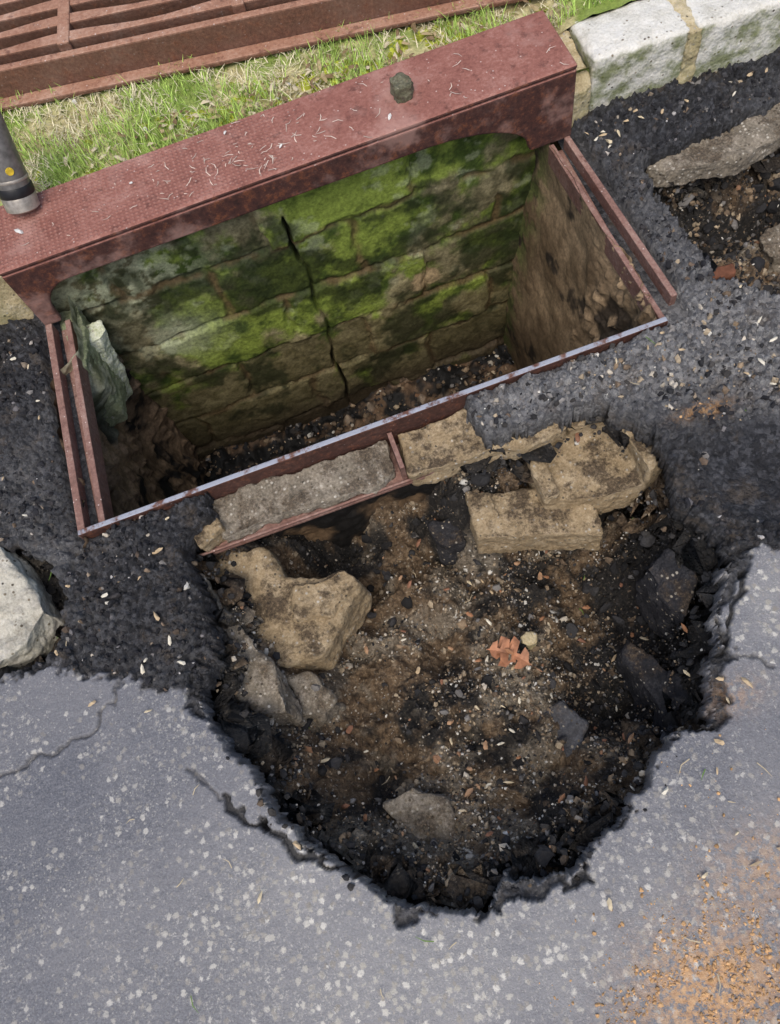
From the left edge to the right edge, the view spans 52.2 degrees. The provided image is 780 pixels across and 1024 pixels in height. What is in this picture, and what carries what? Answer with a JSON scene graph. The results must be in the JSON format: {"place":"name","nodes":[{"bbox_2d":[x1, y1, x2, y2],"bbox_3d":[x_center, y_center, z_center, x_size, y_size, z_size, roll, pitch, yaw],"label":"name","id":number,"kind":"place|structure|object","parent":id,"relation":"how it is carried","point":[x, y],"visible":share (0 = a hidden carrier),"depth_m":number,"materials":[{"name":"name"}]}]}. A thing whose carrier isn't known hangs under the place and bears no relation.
{"place":"outdoors","nodes":[
{"label":"outdoors","id":0,"kind":"place"},
{"bbox_2d":[50,296,206,551],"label":"basin side wall","id":1,"kind":"structure","parent":0,"point":[150,456],"depth_m":2.33,"materials":[{"name":"brown soil"}]},
{"bbox_2d":[0,0,632,205],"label":"grass verge","id":2,"kind":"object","parent":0,"point":[603,6],"depth_m":1.97,"materials":[{"name":"plant"}]},
{"bbox_2d":[72,83,290,131],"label":"pebbles","id":3,"kind":"object","parent":2,"relation":"on","point":[74,101],"visible":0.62,"depth_m":1.98,"materials":[{"name":"stone"}]},
{"bbox_2d":[0,0,522,111],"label":"drain grate","id":4,"kind":"object","parent":2,"relation":"on","point":[70,47],"visible":1,"depth_m":1.96,"materials":[{"name":"metal"}]},
{"bbox_2d":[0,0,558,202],"bbox_3d":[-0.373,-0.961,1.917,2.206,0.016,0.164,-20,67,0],"label":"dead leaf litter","id":5,"kind":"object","parent":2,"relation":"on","point":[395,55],"visible":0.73,"depth_m":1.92,"materials":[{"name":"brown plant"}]},
{"bbox_2d":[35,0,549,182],"bbox_3d":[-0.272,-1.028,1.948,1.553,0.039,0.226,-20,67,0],"label":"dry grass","id":6,"kind":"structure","parent":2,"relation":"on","point":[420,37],"depth_m":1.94,"materials":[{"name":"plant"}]},
{"bbox_2d":[51,66,590,459],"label":"basin back wall","id":7,"kind":"structure","parent":0,"point":[311,305],"depth_m":2.25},
{"bbox_2d":[0,10,576,324],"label":"curb inlet hood","id":8,"kind":"object","parent":7,"relation":"on","point":[516,78],"visible":1,"depth_m":1.81,"materials":[{"name":"red metal"}]},
{"bbox_2d":[0,111,39,214],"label":"flashlight","id":9,"kind":"object","parent":8,"relation":"on","point":[18,194],"visible":1,"depth_m":1.75,"materials":[{"name":"grey metal"}]},
{"bbox_2d":[14,113,390,233],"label":"paint flakes","id":10,"kind":"object","parent":8,"relation":"on","point":[21,231],"visible":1,"depth_m":1.80,"materials":[{"name":"paint"}]},
{"bbox_2d":[19,46,562,245],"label":"grass clippings","id":11,"kind":"object","parent":8,"relation":"on","point":[271,156],"depth_m":1.80,"materials":[{"name":"plant"}]},
{"bbox_2d":[389,72,413,103],"bbox_3d":[0.028,-0.953,1.790,0.052,0.046,0.053,-20,67,0],"label":"stone","id":12,"kind":"object","parent":8,"relation":"on","point":[401,88],"visible":1,"depth_m":1.78,"materials":[{"name":"grey stone"}]},
{"bbox_2d":[265,481,440,547],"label":"basin front wall","id":13,"kind":"structure","parent":0,"point":[341,528],"depth_m":1.96,"materials":[{"name":"brown soil"}]},
{"bbox_2d":[0,0,779,1023],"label":"asphalt road","id":14,"kind":"structure","parent":0,"point":[114,828],"depth_m":1.54,"materials":[{"name":"grey asphalt"}]},
{"bbox_2d":[0,276,33,324],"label":"yellow kerb","id":15,"kind":"structure","parent":14,"relation":"on","point":[13,306],"depth_m":1.94,"materials":[{"name":"concrete"}]},
{"bbox_2d":[0,547,63,672],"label":"pale concrete chunk","id":16,"kind":"object","parent":14,"relation":"on","point":[31,620],"visible":0.92,"depth_m":1.67,"materials":[{"name":"white concrete"}]},
{"bbox_2d":[194,518,225,551],"bbox_3d":[-0.392,0.049,1.747,0.072,0.067,0.064,-20,67,0],"label":"broken concrete shard","id":17,"kind":"object","parent":14,"relation":"on","point":[208,538],"visible":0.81,"depth_m":1.72,"materials":[{"name":"beige concrete"}]},
{"bbox_2d":[199,573,235,623],"bbox_3d":[-0.382,0.204,1.771,0.076,0.126,0.134,-20,67,0],"label":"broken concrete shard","id":18,"kind":"object","parent":14,"relation":"on","point":[226,614],"visible":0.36,"depth_m":1.73,"materials":[{"name":"grey concrete"}]},
{"bbox_2d":[225,624,306,726],"bbox_3d":[-0.290,0.385,1.777,0.127,0.242,0.256,-43,69,-10],"label":"broken concrete rock","id":19,"kind":"object","parent":14,"relation":"on","point":[268,689],"visible":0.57,"depth_m":1.68,"materials":[{"name":"grey concrete"}]},
{"bbox_2d":[216,547,371,670],"bbox_3d":[-0.237,0.241,1.863,0.358,0.229,0.254,10,70,12],"label":"broken concrete chunk","id":20,"kind":"object","parent":14,"relation":"on","point":[313,624],"visible":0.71,"depth_m":1.78,"materials":[{"name":"beige concrete"}]},
{"bbox_2d":[287,671,345,722],"bbox_3d":[-0.173,0.432,1.837,0.086,0.165,0.126,-43,69,-10],"label":"broken concrete rock","id":21,"kind":"object","parent":14,"relation":"on","point":[322,705],"visible":0.9,"depth_m":1.78,"materials":[{"name":"grey concrete"}]},
{"bbox_2d":[200,344,516,482],"bbox_3d":[-0.012,-0.105,2.681,1.548,0.136,0.798,-20,67,0],"label":"basin floor debris","id":22,"kind":"object","parent":14,"relation":"in","point":[398,394],"visible":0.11,"depth_m":2.80,"materials":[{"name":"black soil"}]},
{"bbox_2d":[59,306,127,426],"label":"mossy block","id":23,"kind":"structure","parent":22,"relation":"in","point":[115,408],"depth_m":2.07,"materials":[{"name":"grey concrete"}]},
{"bbox_2d":[86,320,132,400],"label":"mossy block","id":24,"kind":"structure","parent":22,"relation":"in","point":[100,341],"depth_m":2.04,"materials":[{"name":"concrete"}]},
{"bbox_2d":[45,136,676,555],"bbox_3d":[-0.081,-0.374,1.853,1.396,0.116,0.684,-20,67,0],"label":"catch basin frame","id":25,"kind":"object","parent":14,"relation":"in","point":[391,428],"visible":0.55,"depth_m":1.76,"materials":[{"name":"metal"}]},
{"bbox_2d":[212,440,395,542],"bbox_3d":[-0.188,-0.043,1.758,0.421,0.072,0.106,-20,67,0],"label":"mortar strip","id":26,"kind":"object","parent":25,"relation":"on","point":[245,510],"visible":0.97,"depth_m":1.74,"materials":[{"name":"grey concrete"}]},
{"bbox_2d":[398,408,565,485],"bbox_3d":[0.201,-0.162,1.763,0.362,0.102,0.134,-20,67,0],"label":"mortar strip","id":27,"kind":"object","parent":25,"relation":"attached to","point":[450,446],"visible":0.64,"depth_m":1.74,"materials":[{"name":"beige concrete"}]},
{"bbox_2d":[0,63,779,690],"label":"asphalt crumbs","id":28,"kind":"object","parent":14,"relation":"on","point":[724,411],"visible":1,"depth_m":1.68,"materials":[{"name":"grey asphalt"}]},
{"bbox_2d":[2,68,779,910],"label":"seed husks","id":29,"kind":"object","parent":14,"relation":"on","point":[298,846],"visible":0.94,"depth_m":1.66},
{"bbox_2d":[49,337,770,1011],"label":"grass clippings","id":30,"kind":"object","parent":14,"relation":"on","point":[447,749],"depth_m":1.36,"materials":[{"name":"beige plant"}]},
{"bbox_2d":[382,783,456,841],"bbox_3d":[0.082,0.668,1.723,0.160,0.183,0.186,-20,67,0],"label":"broken concrete rock","id":31,"kind":"object","parent":14,"relation":"on","point":[411,806],"visible":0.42,"depth_m":1.65,"materials":[{"name":"grey concrete"}]},
{"bbox_2d":[226,472,678,866],"bbox_3d":[0.173,0.320,1.803,0.936,0.441,0.866,2,68,9],"label":"asphalt rubble","id":32,"kind":"object","parent":14,"relation":"on","point":[543,855],"visible":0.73,"depth_m":1.84,"materials":[{"name":"stone"}]},
{"bbox_2d":[174,398,737,911],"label":"asphalt crumbs","id":33,"kind":"object","parent":14,"relation":"on","point":[558,848],"visible":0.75,"depth_m":1.54,"materials":[{"name":"black asphalt"}]},
{"bbox_2d":[341,433,687,847],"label":"leaf fragments","id":34,"kind":"object","parent":14,"relation":"on","point":[485,745],"visible":0.81,"depth_m":1.79,"materials":[{"name":"brown plant"}]},
{"bbox_2d":[520,631,537,649],"bbox_3d":[0.323,0.297,1.842,0.039,0.050,0.036,-20,67,0],"label":"clay rock","id":35,"kind":"object","parent":14,"relation":"on","point":[528,639],"visible":0.98,"depth_m":1.82,"materials":[{"name":"beige stone"}]},
{"bbox_2d":[465,487,602,553],"bbox_3d":[0.332,0.018,1.847,0.307,0.167,0.119,-4,68,7],"label":"broken concrete block","id":36,"kind":"object","parent":14,"relation":"on","point":[521,519],"depth_m":1.80,"materials":[{"name":"beige concrete"}]},
{"bbox_2d":[537,701,588,757],"bbox_3d":[0.391,0.498,1.791,0.110,0.125,0.128,-20,67,0],"label":"asphalt clod","id":37,"kind":"object","parent":14,"relation":"on","point":[573,725],"visible":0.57,"depth_m":1.74,"materials":[{"name":"grey asphalt"}]},
{"bbox_2d":[556,30,590,125],"bbox_3d":[0.435,-1.057,1.954,0.066,0.173,0.181,-20,67,0],"label":"kerb mortar joint","id":38,"kind":"object","parent":14,"relation":"on","point":[582,95],"visible":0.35,"depth_m":1.90,"materials":[{"name":"yellow concrete"}]},
{"bbox_2d":[527,420,661,513],"bbox_3d":[0.447,-0.113,1.799,0.271,0.195,0.212,-20,67,0],"label":"broken concrete block","id":39,"kind":"object","parent":14,"relation":"on","point":[587,470],"depth_m":1.77,"materials":[{"name":"beige concrete"}]},
{"bbox_2d":[568,0,689,110],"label":"concrete kerb","id":40,"kind":"structure","parent":14,"relation":"on","point":[628,50],"depth_m":1.88,"materials":[{"name":"white concrete"}]},
{"bbox_2d":[616,642,687,737],"bbox_3d":[0.584,0.405,1.752,0.102,0.280,0.241,-20,67,0],"label":"broken asphalt slab","id":41,"kind":"object","parent":14,"relation":"on","point":[642,672],"depth_m":1.68,"materials":[{"name":"black asphalt"}]},
{"bbox_2d":[539,398,779,1023],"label":"orange clay grains","id":42,"kind":"object","parent":14,"relation":"on","point":[728,965],"visible":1,"depth_m":1.26,"materials":[{"name":"soil"}]},
{"bbox_2d":[634,548,697,641],"bbox_3d":[0.609,0.187,1.753,0.076,0.278,0.154,-31,67,-5],"label":"broken asphalt slab","id":43,"kind":"object","parent":14,"relation":"on","point":[666,586],"depth_m":1.68,"materials":[{"name":"black asphalt"}]},
{"bbox_2d":[667,0,702,83],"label":"kerb mortar joint","id":44,"kind":"object","parent":14,"relation":"on","point":[691,49],"visible":0.38,"depth_m":1.87,"materials":[{"name":"yellow concrete"}]},
{"bbox_2d":[646,103,779,187],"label":"broken concrete slab","id":45,"kind":"structure","parent":14,"relation":"on","point":[746,143],"depth_m":1.93,"materials":[{"name":"grey concrete"}]},
{"bbox_2d":[713,263,735,279],"bbox_3d":[0.793,-0.577,1.951,0.096,0.041,0.039,-8,67,5],"label":"clay brick piece","id":46,"kind":"object","parent":14,"relation":"on","point":[727,272],"visible":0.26,"depth_m":1.93,"materials":[{"name":"brick"}]},
{"bbox_2d":[681,168,779,294],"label":"asphalt rubble","id":47,"kind":"object","parent":14,"relation":"on","point":[757,262],"visible":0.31,"depth_m":2.10,"materials":[{"name":"black asphalt"}]},
{"bbox_2d":[759,224,779,272],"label":"broken concrete slab","id":48,"kind":"structure","parent":47,"relation":"on","point":[769,241],"depth_m":1.97,"materials":[{"name":"grey concrete"}]},
{"bbox_2d":[686,0,779,77],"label":"concrete kerb","id":49,"kind":"structure","parent":14,"relation":"on","point":[735,31],"depth_m":1.88,"materials":[{"name":"white concrete"}]},
{"bbox_2d":[221,464,684,892],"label":"gravel","id":50,"kind":"structure","parent":0,"point":[570,799],"depth_m":1.81,"materials":[{"name":"gravel"}]},
{"bbox_2d":[427,518,466,564],"bbox_3d":[0.148,0.073,2.005,0.084,0.160,0.087,-20,67,0],"label":"broken asphalt slab","id":51,"kind":"object","parent":50,"relation":"on","point":[448,538],"depth_m":1.94,"materials":[{"name":"grey asphalt"}]},
{"bbox_2d":[487,639,515,663],"bbox_3d":[0.251,0.322,1.816,0.087,0.019,0.062,-20,67,0],"label":"oak leaf","id":52,"kind":"object","parent":50,"relation":"on","point":[495,650],"visible":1,"depth_m":1.82,"materials":[{"name":"orange plant"}]},
{"bbox_2d":[496,636,541,671],"bbox_3d":[0.290,0.322,1.816,0.118,0.021,0.076,2,68,9],"label":"oak leaf","id":53,"kind":"object","parent":50,"relation":"on","point":[522,658],"visible":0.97,"depth_m":1.81,"materials":[{"name":"orange plant"}]},
{"bbox_2d":[503,144,656,369],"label":"basin side wall","id":54,"kind":"structure","parent":0,"point":[568,290],"depth_m":2.12,"materials":[{"name":"brown soil"}]},
{"bbox_2d":[653,152,779,294],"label":"gravel","id":55,"kind":"structure","parent":0,"point":[718,215],"depth_m":2.07,"materials":[{"name":"brown gravel"}]}
]}

